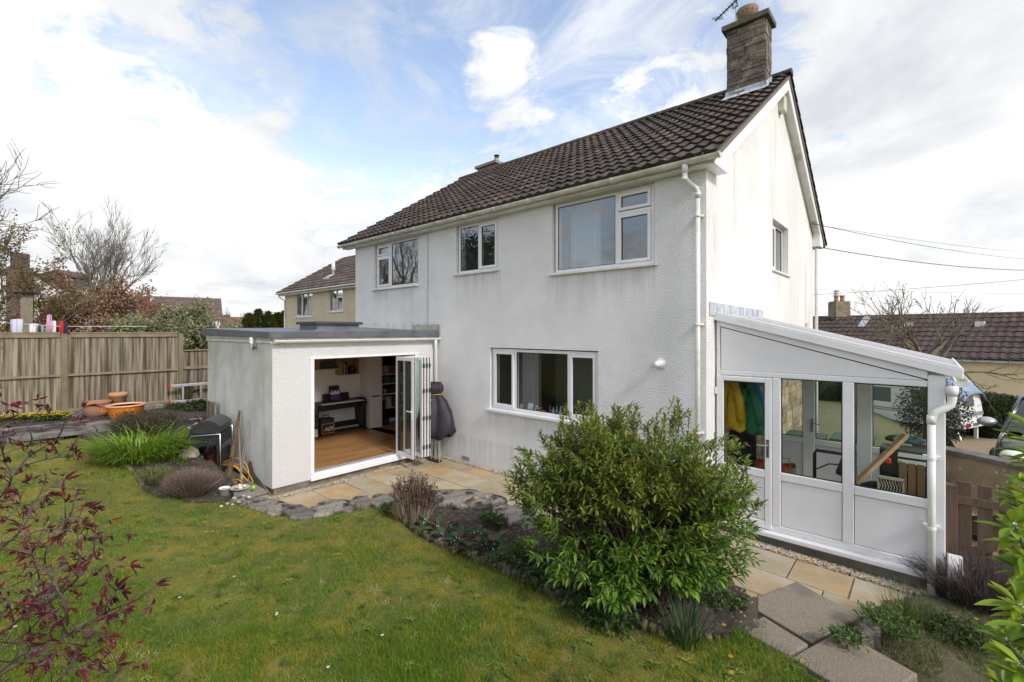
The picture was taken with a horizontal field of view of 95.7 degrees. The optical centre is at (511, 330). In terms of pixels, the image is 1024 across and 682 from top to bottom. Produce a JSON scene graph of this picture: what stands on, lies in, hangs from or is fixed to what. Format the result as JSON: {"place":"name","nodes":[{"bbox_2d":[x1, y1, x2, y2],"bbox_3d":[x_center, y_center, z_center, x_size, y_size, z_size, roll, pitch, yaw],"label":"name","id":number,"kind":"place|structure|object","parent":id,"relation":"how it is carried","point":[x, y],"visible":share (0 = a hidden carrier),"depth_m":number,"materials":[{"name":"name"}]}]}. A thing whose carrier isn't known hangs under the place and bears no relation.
{"place":"outdoors","nodes":[
{"label":"outdoors","id":0,"kind":"place"},
{"bbox_2d":[0,419,120,442],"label":"side path","id":1,"kind":"structure","parent":0,"point":[51,430],"depth_m":8.80,"materials":[{"name":"stone"}]},
{"bbox_2d":[101,402,145,419],"bbox_3d":[-8.293,1.726,9.944,0.683,0.307,0.683,0,0,1],"label":"plastic tub","id":2,"kind":"object","parent":1,"relation":"on","point":[114,408],"visible":0.69,"depth_m":9.75,"materials":[{"name":"orange"}]},
{"bbox_2d":[82,416,233,503],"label":"side bed soil","id":3,"kind":"structure","parent":0,"point":[213,493],"depth_m":7.25,"materials":[{"name":"soil"}]},
{"bbox_2d":[62,419,202,466],"bbox_3d":[-6.225,1.865,7.829,2.269,0.530,2.096,0,0,42],"label":"daylily clump","id":4,"kind":"object","parent":3,"relation":"on","point":[141,448],"visible":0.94,"depth_m":7.50,"materials":[{"name":"green plant"}]},
{"bbox_2d":[101,409,186,437],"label":"dark shrub","id":5,"kind":"object","parent":3,"relation":"on","point":[131,421],"visible":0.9,"depth_m":8.70,"materials":[{"name":"green plant"}]},
{"bbox_2d":[132,464,182,484],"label":"weed clump","id":6,"kind":"object","parent":3,"relation":"on","point":[150,476],"visible":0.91,"depth_m":6.83,"materials":[{"name":"green plant"}]},
{"bbox_2d":[157,466,224,497],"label":"lavender","id":7,"kind":"object","parent":3,"relation":"on","point":[191,483],"visible":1,"depth_m":6.49,"materials":[{"name":"brown plant"}]},
{"bbox_2d":[201,456,266,496],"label":"yard paving","id":8,"kind":"structure","parent":0,"point":[256,491],"depth_m":7.80,"materials":[{"name":"stone"}]},
{"bbox_2d":[185,414,232,470],"bbox_3d":[-5.521,2.128,8.433,0.589,1.105,0.828,0,0,-18],"label":"barbecue","id":9,"kind":"object","parent":8,"relation":"on","point":[215,430],"visible":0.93,"depth_m":8.16,"materials":[{"name":"black metal"}]},
{"bbox_2d":[226,410,240,479],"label":"cut branch","id":10,"kind":"object","parent":8,"relation":"on","point":[231,460],"visible":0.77,"depth_m":8.32,"materials":[{"name":"brown plant"}]},
{"bbox_2d":[0,400,989,455],"bbox_3d":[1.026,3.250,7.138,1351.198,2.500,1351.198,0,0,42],"label":"ground","id":11,"kind":"structure","parent":0,"point":[829,417],"depth_m":16.79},
{"bbox_2d":[14,292,38,331],"bbox_3d":[-13.519,0.437,12.900,0.340,3.025,0.340,0,0,0],"label":"concrete post","id":12,"kind":"object","parent":11,"relation":"on","point":[26,307],"visible":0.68,"depth_m":12.81,"materials":[{"name":"beige concrete"}]},
{"bbox_2d":[0,138,74,289],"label":"bare tree","id":13,"kind":"object","parent":11,"relation":"on","point":[6,193],"visible":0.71,"depth_m":15.69,"materials":[{"name":"brown plant"}]},
{"bbox_2d":[0,253,90,330],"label":"white house","id":14,"kind":"structure","parent":11,"relation":"on","point":[10,273],"depth_m":28.98,"materials":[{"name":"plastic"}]},
{"bbox_2d":[0,205,108,331],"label":"budding tree","id":15,"kind":"object","parent":11,"relation":"on","point":[54,309],"visible":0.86,"depth_m":14.24,"materials":[{"name":"brown plant"}]},
{"bbox_2d":[61,334,67,417],"bbox_3d":[-9.715,1.105,10.050,0.115,2.090,0.100,0,0,42],"label":"fence post","id":16,"kind":"object","parent":11,"relation":"on","point":[64,372],"visible":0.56,"depth_m":10.01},
{"bbox_2d":[0,332,60,420],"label":"boundary fence","id":17,"kind":"object","parent":16,"relation":"attached to","point":[30,365],"visible":0.78,"depth_m":9.66,"materials":[{"name":"brown wood"}]},
{"bbox_2d":[0,259,169,333],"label":"blossom tree","id":18,"kind":"object","parent":11,"relation":"on","point":[115,300],"visible":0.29,"depth_m":17.54,"materials":[{"name":"brown plant"}]},
{"bbox_2d":[0,406,206,438],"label":"border soil","id":19,"kind":"structure","parent":11,"relation":"on","point":[186,415],"depth_m":9.96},
{"bbox_2d":[0,411,72,422],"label":"yellow flower border","id":20,"kind":"object","parent":19,"relation":"on","point":[53,415],"visible":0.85,"depth_m":9.54,"materials":[{"name":"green plant"}]},
{"bbox_2d":[81,399,111,416],"bbox_3d":[-9.051,1.708,10.098,0.500,0.345,0.500,0,0,42],"label":"terracotta pot","id":21,"kind":"object","parent":19,"relation":"on","point":[91,411],"visible":0.78,"depth_m":9.95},
{"bbox_2d":[158,397,206,411],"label":"weed clump","id":22,"kind":"object","parent":19,"relation":"on","point":[198,404],"visible":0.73,"depth_m":11.05,"materials":[{"name":"green plant"}]},
{"bbox_2d":[39,198,168,331],"bbox_3d":[-26.815,-2.961,29.918,7.605,11.236,5.406,0,0,-5],"label":"bare tree","id":23,"kind":"object","parent":11,"relation":"on","point":[107,262],"visible":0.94,"depth_m":29.75,"materials":[{"name":"grey plant"}]},
{"bbox_2d":[71,402,191,416],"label":"retaining wall","id":24,"kind":"structure","parent":11,"relation":"on","point":[153,406],"depth_m":11.04,"materials":[{"name":"grey stone"}]},
{"bbox_2d":[168,382,207,404],"bbox_3d":[-7.180,1.550,12.546,0.048,0.480,3.499,0,0,42],"label":"ladder","id":25,"kind":"object","parent":24,"relation":"attached to","point":[186,385],"visible":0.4,"depth_m":11.49,"materials":[{"name":"metal"}]},
{"bbox_2d":[99,295,244,349],"bbox_3d":[-10.857,0.598,15.208,4.789,3.609,3.214,0,0,-4],"label":"olive bush","id":26,"kind":"object","parent":11,"relation":"on","point":[191,324],"visible":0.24,"depth_m":14.75,"materials":[{"name":"green plant"}]},
{"bbox_2d":[178,333,182,399],"bbox_3d":[-8.313,1.105,11.614,0.115,2.090,0.100,0,0,42],"label":"fence post","id":27,"kind":"object","parent":11,"relation":"on","point":[180,358],"visible":0.56,"depth_m":11.57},
{"bbox_2d":[68,332,177,413],"bbox_3d":[-9.013,0.929,10.841,0.105,1.799,2.010,0,0,42],"label":"boundary fence","id":28,"kind":"object","parent":27,"relation":"attached to","point":[140,366],"visible":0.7,"depth_m":10.78,"materials":[{"name":"brown wood"}]},
{"bbox_2d":[183,349,207,398],"bbox_3d":[-7.171,1.190,12.900,0.080,1.420,3.321,0,0,42],"label":"fence","id":29,"kind":"object","parent":27,"relation":"attached to","point":[195,365],"visible":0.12,"depth_m":11.88,"materials":[{"name":"brown wood"}]},
{"bbox_2d":[145,293,222,327],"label":"white house","id":30,"kind":"structure","parent":11,"relation":"on","point":[216,302],"depth_m":47.32,"materials":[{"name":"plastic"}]},
{"bbox_2d":[238,312,257,327],"bbox_3d":[-19.334,0.580,33.993,2.940,3.940,2.830,0,0,42],"label":"conifer","id":31,"kind":"object","parent":11,"relation":"on","point":[248,321],"visible":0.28,"depth_m":33.76,"materials":[{"name":"green plant"}]},
{"bbox_2d":[253,308,270,327],"bbox_3d":[-19.213,0.410,35.057,3.436,4.280,3.462,0,0,42],"label":"conifer","id":32,"kind":"object","parent":11,"relation":"on","point":[258,314],"visible":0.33,"depth_m":34.77,"materials":[{"name":"green plant"}]},
{"bbox_2d":[275,255,354,327],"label":"neighbour house","id":33,"kind":"structure","parent":11,"relation":"on","point":[326,302],"depth_m":23.82,"materials":[{"name":"white paint"}]},
{"bbox_2d":[203,321,441,495],"bbox_3d":[-2.920,1.433,11.067,4.178,3.235,6.606,0,0,42],"label":"house extension","id":34,"kind":"object","parent":11,"relation":"on","point":[273,387],"visible":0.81,"depth_m":8.91,"materials":[{"name":"white paint"}]},
{"bbox_2d":[314,358,338,369],"bbox_3d":[-4.650,0.795,11.600,0.280,0.330,0.530,0,0,42],"label":"wall crate","id":35,"kind":"object","parent":34,"relation":"attached to","point":[317,364],"depth_m":11.64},
{"bbox_2d":[319,415,334,435],"bbox_3d":[-4.600,2.322,11.428,0.274,0.486,0.360,0,0,42],"label":"amplifier bag","id":36,"kind":"object","parent":34,"relation":"on","point":[326,425],"visible":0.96,"depth_m":11.34,"materials":[{"name":"fabric"}]},
{"bbox_2d":[319,407,351,421],"bbox_3d":[-4.550,2.200,11.894,0.030,0.520,0.940,0,0,42],"label":"radiator","id":37,"kind":"object","parent":34,"relation":"attached to","point":[343,414],"visible":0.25,"depth_m":11.97,"materials":[{"name":"metal"}]},
{"bbox_2d":[314,392,366,437],"bbox_3d":[-4.368,2.079,11.757,0.400,0.978,1.320,0,0,42],"label":"digital piano","id":38,"kind":"object","parent":34,"relation":"on","point":[327,403],"visible":0.67,"depth_m":11.74,"materials":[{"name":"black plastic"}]},
{"bbox_2d":[335,357,358,374],"bbox_3d":[-4.272,0.910,12.021,0.280,0.440,0.520,0,0,42],"label":"wall crate","id":39,"kind":"object","parent":34,"relation":"attached to","point":[354,361],"depth_m":12.11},
{"bbox_2d":[396,357,414,459],"bbox_3d":[-2.165,1.530,9.293,0.636,2.000,0.120,0,0,45],"label":"folding door","id":40,"kind":"structure","parent":34,"relation":"in","point":[411,456],"depth_m":9.24,"materials":[{"name":"white plastic"}]},
{"bbox_2d":[403,356,424,457],"bbox_3d":[-2.005,1.530,9.451,0.658,2.000,0.060,0,0,42],"label":"folding door","id":41,"kind":"structure","parent":34,"relation":"in","point":[421,454],"depth_m":9.30,"materials":[{"name":"white plastic"}]},
{"bbox_2d":[408,356,427,456],"bbox_3d":[-1.955,1.530,9.507,0.658,2.000,0.060,0,0,42],"label":"folding door","id":42,"kind":"structure","parent":34,"relation":"in","point":[426,358],"depth_m":9.31,"materials":[{"name":"white plastic"}]},
{"bbox_2d":[415,356,430,455],"bbox_3d":[-1.905,1.530,9.563,0.658,2.000,0.060,0,0,42],"label":"folding door","id":43,"kind":"structure","parent":34,"relation":"in","point":[429,364],"depth_m":9.34,"materials":[{"name":"white plastic"}]},
{"bbox_2d":[337,3,826,529],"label":"house","id":44,"kind":"structure","parent":11,"relation":"on","point":[601,269],"depth_m":8.74,"materials":[{"name":"white paint"}]},
{"bbox_2d":[371,236,418,290],"bbox_3d":[-2.876,-1.627,11.414,1.960,1.183,0.180,0,0,42],"label":"window","id":45,"kind":"structure","parent":44,"relation":"in","point":[390,255],"depth_m":11.59,"materials":[{"name":"white plastic"}]},
{"bbox_2d":[452,218,498,275],"bbox_3d":[-0.720,-1.692,9.482,1.330,1.053,0.180,0,0,42],"label":"window","id":46,"kind":"structure","parent":44,"relation":"in","point":[494,267],"depth_m":9.41,"materials":[{"name":"white plastic"}]},
{"bbox_2d":[486,348,597,425],"bbox_3d":[0.502,0.965,8.373,2.570,1.230,0.200,0,0,42],"label":"window","id":47,"kind":"structure","parent":44,"relation":"in","point":[512,409],"depth_m":8.41,"materials":[{"name":"white plastic"}]},
{"bbox_2d":[541,354,554,411],"bbox_3d":[0.792,1.550,12.121,0.800,2.000,0.070,0,0,42],"label":"inner door","id":48,"kind":"structure","parent":44,"relation":"in","point":[547,360],"depth_m":11.96,"materials":[{"name":"green"}]},
{"bbox_2d":[548,183,656,275],"bbox_3d":[1.432,-1.591,7.553,1.990,1.253,0.180,0,0,42],"label":"window","id":49,"kind":"structure","parent":44,"relation":"in","point":[620,263],"depth_m":7.30,"materials":[{"name":"white plastic"}]},
{"bbox_2d":[725,375,746,432],"bbox_3d":[3.263,1.065,6.851,0.372,0.848,0.218,0,0,42],"label":"jacket","id":50,"kind":"object","parent":44,"relation":"hanging from","point":[735,416],"visible":0.77,"depth_m":6.78,"materials":[{"name":"fabric"}]},
{"bbox_2d":[772,224,790,277],"bbox_3d":[5.559,-1.700,9.708,0.220,1.050,1.520,0,0,42],"label":"window","id":51,"kind":"structure","parent":44,"relation":"in","point":[777,232],"depth_m":9.92,"materials":[{"name":"white plastic"}]},
{"bbox_2d":[818,381,840,400],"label":"hedge","id":52,"kind":"object","parent":11,"relation":"on","point":[829,391],"visible":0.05,"depth_m":21.28,"materials":[{"name":"green plant"}]},
{"bbox_2d":[709,302,970,598],"bbox_3d":[4.695,1.472,6.680,2.607,3.755,2.885,0,0,42],"label":"conservatory","id":53,"kind":"object","parent":11,"relation":"on","point":[828,514],"visible":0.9,"depth_m":5.80,"materials":[{"name":"white plastic"}]},
{"bbox_2d":[729,382,756,465],"bbox_3d":[3.467,1.360,6.955,0.388,1.377,0.207,0,0,42],"label":"jacket","id":54,"kind":"object","parent":53,"relation":"hanging from","point":[747,438],"visible":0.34,"depth_m":6.90,"materials":[{"name":"black fabric"}]},
{"bbox_2d":[715,375,771,529],"bbox_3d":[3.175,1.641,6.391,0.722,2.018,0.128,0,0,42],"label":"door","id":55,"kind":"structure","parent":53,"relation":"in","point":[764,475],"depth_m":6.25,"materials":[{"name":"white plastic"}]},
{"bbox_2d":[741,383,763,435],"bbox_3d":[3.493,1.135,6.763,0.355,0.767,0.194,0,0,42],"label":"jacket","id":56,"kind":"object","parent":53,"relation":"hanging from","point":[754,424],"visible":0.89,"depth_m":6.72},
{"bbox_2d":[813,449,840,476],"bbox_3d":[4.358,2.144,6.300,0.452,1.091,0.300,0,0,42],"label":"chair","id":57,"kind":"object","parent":53,"relation":"on","point":[838,470],"visible":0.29,"depth_m":6.35,"materials":[{"name":"black plastic"}]},
{"bbox_2d":[856,433,908,484],"bbox_3d":[4.544,1.585,5.710,0.601,0.638,0.075,0,0,7],"label":"timber length","id":58,"kind":"object","parent":53,"relation":"in","point":[882,457],"visible":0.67,"depth_m":5.69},
{"bbox_2d":[813,290,1023,397],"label":"bungalow","id":59,"kind":"object","parent":11,"relation":"on","point":[1006,349],"visible":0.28,"depth_m":21.25,"materials":[{"name":"brown tile"}]},
{"bbox_2d":[872,592,1023,681],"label":"rough bed","id":60,"kind":"object","parent":11,"relation":"on","point":[960,671],"visible":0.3,"depth_m":3.95,"materials":[{"name":"plant"}]},
{"bbox_2d":[853,599,927,646],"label":"weed clump","id":61,"kind":"object","parent":60,"relation":"on","point":[896,630],"visible":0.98,"depth_m":4.07,"materials":[{"name":"green plant"}]},
{"bbox_2d":[856,572,946,626],"bbox_3d":[3.725,2.574,4.446,0.702,0.392,0.670,0,0,42],"label":"grass tuft","id":62,"kind":"object","parent":60,"relation":"on","point":[905,605],"visible":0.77,"depth_m":4.46,"materials":[{"name":"green plant"}]},
{"bbox_2d":[904,601,1000,657],"bbox_3d":[4.050,2.766,4.276,0.671,0.231,0.783,0,0,-31],"label":"ground cover plant","id":63,"kind":"object","parent":60,"relation":"on","point":[948,621],"visible":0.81,"depth_m":4.26,"materials":[{"name":"green plant"}]},
{"bbox_2d":[900,546,1015,614],"bbox_3d":[4.913,2.616,4.899,1.258,0.512,1.040,0,0,25],"label":"lavender","id":64,"kind":"object","parent":60,"relation":"on","point":[976,579],"visible":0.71,"depth_m":4.84,"materials":[{"name":"grey plant"}]},
{"bbox_2d":[973,412,1023,681],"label":"laurel shrub","id":65,"kind":"object","parent":60,"relation":"on","point":[1011,649],"visible":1,"depth_m":1.37,"materials":[{"name":"green plant"}]},
{"bbox_2d":[946,482,957,559],"bbox_3d":[5.100,2.442,5.393,0.130,1.317,0.100,0,0,42],"label":"gate post","id":66,"kind":"object","parent":11,"relation":"on","point":[951,516],"visible":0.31,"depth_m":5.35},
{"bbox_2d":[957,481,1014,583],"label":"picket gate","id":67,"kind":"structure","parent":66,"relation":"attached to","point":[984,504],"depth_m":5.21,"materials":[{"name":"wood"}]},
{"bbox_2d":[912,442,1023,550],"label":"garden wall","id":68,"kind":"structure","parent":11,"relation":"on","point":[975,469],"depth_m":6.98,"materials":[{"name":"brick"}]},
{"bbox_2d":[958,391,1018,438],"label":"hedge","id":69,"kind":"object","parent":11,"relation":"on","point":[1002,404],"visible":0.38,"depth_m":17.83,"materials":[{"name":"green plant"}]},
{"bbox_2d":[0,433,1023,681],"bbox_3d":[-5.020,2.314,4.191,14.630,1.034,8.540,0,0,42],"label":"lawn","id":70,"kind":"structure","parent":0,"point":[613,648],"depth_m":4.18,"materials":[{"name":"plant"}]},
{"bbox_2d":[0,383,171,681],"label":"red maple","id":71,"kind":"object","parent":70,"relation":"on","point":[42,608],"visible":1,"depth_m":1.60,"materials":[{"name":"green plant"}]},
{"bbox_2d":[229,496,289,516],"bbox_3d":[-3.455,2.507,6.408,1.411,0.274,0.414,0,0,24],"label":"wall stone","id":72,"kind":"object","parent":70,"relation":"on","point":[261,502],"visible":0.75,"depth_m":6.36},
{"bbox_2d":[280,504,314,520],"bbox_3d":[-2.878,2.497,6.155,0.742,0.275,0.353,0,0,42],"label":"wall stone","id":73,"kind":"object","parent":70,"relation":"on","point":[300,510],"visible":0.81,"depth_m":6.08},
{"bbox_2d":[310,499,350,517],"bbox_3d":[-2.493,2.507,6.295,0.502,0.274,0.585,0,0,-6],"label":"wall stone","id":74,"kind":"object","parent":70,"relation":"on","point":[327,507],"visible":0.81,"depth_m":6.27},
{"bbox_2d":[349,495,371,509],"bbox_3d":[-2.117,2.488,6.483,0.307,0.274,0.462,0,0,-8],"label":"wall stone","id":75,"kind":"object","parent":70,"relation":"on","point":[362,502],"visible":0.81,"depth_m":6.39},
{"bbox_2d":[371,493,392,507],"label":"wall stone","id":76,"kind":"object","parent":70,"relation":"on","point":[376,500],"visible":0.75,"depth_m":6.54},
{"bbox_2d":[650,585,729,651],"bbox_3d":[1.327,2.187,3.587,0.613,0.447,0.556,0,0,42],"label":"iris clump","id":77,"kind":"object","parent":70,"relation":"on","point":[684,639],"visible":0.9,"depth_m":3.55,"materials":[{"name":"green plant"}]},
{"bbox_2d":[0,0,1023,321],"label":"sky","id":78,"kind":"structure","parent":0,"point":[256,138],"materials":[{"name":"white"}]},
{"bbox_2d":[409,505,757,634],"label":"flower bed soil","id":79,"kind":"structure","parent":0,"point":[468,517],"depth_m":4.57,"materials":[{"name":"soil"}]},
{"bbox_2d":[389,470,442,524],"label":"dry shrub","id":80,"kind":"object","parent":79,"relation":"on","point":[414,500],"visible":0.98,"depth_m":5.81,"materials":[{"name":"brown plant"}]},
{"bbox_2d":[423,489,483,506],"bbox_3d":[-0.846,2.497,6.732,0.916,0.274,0.629,0,0,-13],"label":"wall stone","id":81,"kind":"object","parent":79,"relation":"on","point":[448,497],"visible":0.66,"depth_m":6.69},
{"bbox_2d":[407,510,507,556],"bbox_3d":[-0.751,2.332,5.461,1.592,0.163,0.764,0,0,42],"label":"bergenia","id":82,"kind":"object","parent":79,"relation":"on","point":[490,538],"visible":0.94,"depth_m":5.30,"materials":[{"name":"green plant"}]},
{"bbox_2d":[466,493,507,510],"bbox_3d":[-0.372,2.432,6.545,0.464,0.144,0.561,0,0,42],"label":"wall stone","id":83,"kind":"object","parent":79,"relation":"on","point":[482,503],"visible":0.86,"depth_m":6.44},
{"bbox_2d":[477,509,507,526],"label":"weed clump","id":84,"kind":"object","parent":79,"relation":"on","point":[500,519],"visible":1,"depth_m":5.78,"materials":[{"name":"green plant"}]},
{"bbox_2d":[483,549,522,570],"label":"weed clump","id":85,"kind":"object","parent":79,"relation":"on","point":[496,556],"visible":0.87,"depth_m":4.72,"materials":[{"name":"green plant"}]},
{"bbox_2d":[492,504,524,525],"bbox_3d":[-0.071,2.507,6.080,0.466,0.273,0.650,0,0,10],"label":"wall stone","id":86,"kind":"object","parent":79,"relation":"on","point":[513,513],"visible":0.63,"depth_m":6.08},
{"bbox_2d":[499,540,528,558],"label":"weed clump","id":87,"kind":"object","parent":79,"relation":"on","point":[515,545],"visible":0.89,"depth_m":4.92,"materials":[{"name":"green plant"}]},
{"bbox_2d":[512,563,555,590],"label":"weed clump","id":88,"kind":"object","parent":79,"relation":"on","point":[531,573],"visible":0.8,"depth_m":4.43,"materials":[{"name":"green plant"}]},
{"bbox_2d":[540,571,585,602],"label":"weed clump","id":89,"kind":"object","parent":79,"relation":"on","point":[564,589],"visible":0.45,"depth_m":4.17,"materials":[{"name":"green plant"}]},
{"bbox_2d":[401,516,728,642],"bbox_3d":[0.037,2.469,4.602,3.835,0.330,0.435,0,0,36],"label":"log edging","id":90,"kind":"object","parent":79,"relation":"on","point":[645,627],"visible":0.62,"depth_m":4.37,"materials":[{"name":"wood"}]},
{"bbox_2d":[556,589,644,639],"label":"weed clump","id":91,"kind":"object","parent":79,"relation":"on","point":[581,612],"visible":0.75,"depth_m":3.75,"materials":[{"name":"green plant"}]},
{"bbox_2d":[498,395,767,617],"bbox_3d":[1.081,1.531,4.296,2.214,1.854,2.303,0,0,42],"label":"evergreen bush","id":92,"kind":"object","parent":79,"relation":"on","point":[653,530],"visible":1,"depth_m":3.88,"materials":[{"name":"green plant"}]},
{"bbox_2d":[685,582,749,611],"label":"weed clump","id":93,"kind":"object","parent":79,"relation":"on","point":[724,603],"visible":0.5,"depth_m":4.17,"materials":[{"name":"green plant"}]},
{"bbox_2d":[255,455,912,619],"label":"patio","id":94,"kind":"structure","parent":0,"point":[770,575],"depth_m":7.21,"materials":[{"name":"stone"}]},
{"bbox_2d":[417,381,455,462],"bbox_3d":[-1.601,1.920,9.765,1.082,1.660,0.654,0,0,42],"label":"parasol","id":95,"kind":"object","parent":94,"relation":"on","point":[442,425],"visible":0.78,"depth_m":9.59,"materials":[{"name":"fabric"}]},
{"bbox_2d":[277,455,940,596],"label":"gravel","id":96,"kind":"structure","parent":94,"relation":"on","point":[830,565],"depth_m":5.88,"materials":[{"name":"gravel"}]},
{"bbox_2d":[852,619,880,651],"bbox_3d":[3.137,2.732,4.061,0.397,0.323,0.168,0,0,-37],"label":"wall stone","id":97,"kind":"object","parent":94,"relation":"on","point":[871,632],"visible":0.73,"depth_m":3.98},
{"bbox_2d":[758,614,908,667],"bbox_3d":[2.777,2.900,4.113,1.435,0.300,1.295,0,0,-27],"label":"path bedding","id":98,"kind":"object","parent":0,"point":[853,624],"depth_m":4.07,"materials":[{"name":"soil"}]},
{"bbox_2d":[751,582,916,681],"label":"path","id":99,"kind":"structure","parent":0,"point":[801,611],"depth_m":4.00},
{"bbox_2d":[819,623,873,653],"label":"weed clump","id":100,"kind":"object","parent":99,"relation":"on","point":[842,636],"visible":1,"depth_m":3.91,"materials":[{"name":"green plant"}]},
{"bbox_2d":[951,439,997,515],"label":"gravel drive","id":101,"kind":"structure","parent":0,"point":[984,446],"depth_m":15.25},
{"bbox_2d":[873,385,983,439],"bbox_3d":[16.210,3.175,19.647,1.889,2.150,5.205,0,0,-27],"label":"caravan","id":102,"kind":"object","parent":101,"relation":"on","point":[884,397],"visible":0.3,"depth_m":18.73,"materials":[{"name":"grey"}]},
{"bbox_2d":[873,386,890,401],"bbox_3d":[15.312,2.625,19.367,0.004,0.590,0.900,0,0,-27],"label":"window","id":103,"kind":"structure","parent":102,"relation":"in","point":[879,393],"depth_m":19.23,"materials":[{"name":"grey glass"}]},
{"bbox_2d":[946,377,987,402],"bbox_3d":[16.478,2.260,19.112,1.969,0.933,3.998,0,0,-27],"label":"tarpaulin","id":104,"kind":"object","parent":102,"relation":"on","point":[971,389],"visible":0.12,"depth_m":17.39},
{"bbox_2d":[838,281,1023,438],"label":"fruit tree","id":105,"kind":"object","parent":101,"relation":"on","point":[909,342],"visible":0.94,"depth_m":10.38,"materials":[{"name":"brown plant"}]},
{"bbox_2d":[891,378,976,447],"bbox_3d":[8.408,2.067,9.257,1.314,2.365,1.073,0,0,42],"label":"evergreen shrub","id":106,"kind":"object","parent":101,"relation":"on","point":[920,426],"visible":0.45,"depth_m":9.21,"materials":[{"name":"green plant"}]},
{"bbox_2d":[976,394,1023,460],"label":"car","id":107,"kind":"object","parent":101,"relation":"on","point":[1018,408],"visible":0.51,"depth_m":8.21,"materials":[{"name":"grey paint"}]},
{"bbox_3d":[4.969,2.500,6.008,0.620,0.440,1.020,0,0,42],"label":"low bench","id":108,"kind":"object","parent":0,"visible":0},
{"bbox_2d":[877,473,903,492],"bbox_3d":[4.659,2.027,5.688,0.253,0.525,0.310,0,0,42],"label":"lattice basket","id":109,"kind":"object","parent":108,"relation":"on","point":[887,482],"visible":0.38,"depth_m":5.60,"materials":[{"name":"plastic"}]},
{"bbox_2d":[879,443,925,496],"bbox_3d":[4.930,1.870,5.814,0.480,0.800,0.360,0,0,42],"label":"tool case","id":110,"kind":"object","parent":108,"relation":"on","point":[908,454],"visible":0.34,"depth_m":5.73,"materials":[{"name":"black plastic"}]},
{"bbox_2d":[885,434,925,443],"bbox_3d":[5.181,1.430,6.107,0.408,0.116,0.252,0,0,42],"label":"compost bag","id":111,"kind":"object","parent":110,"relation":"on","point":[911,439],"visible":0.71,"depth_m":6.02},
{"bbox_2d":[899,461,924,496],"bbox_3d":[4.845,1.935,5.608,0.239,0.730,0.380,0,0,42],"label":"wooden crate","id":112,"kind":"object","parent":108,"relation":"on","point":[911,471],"visible":0.48,"depth_m":5.46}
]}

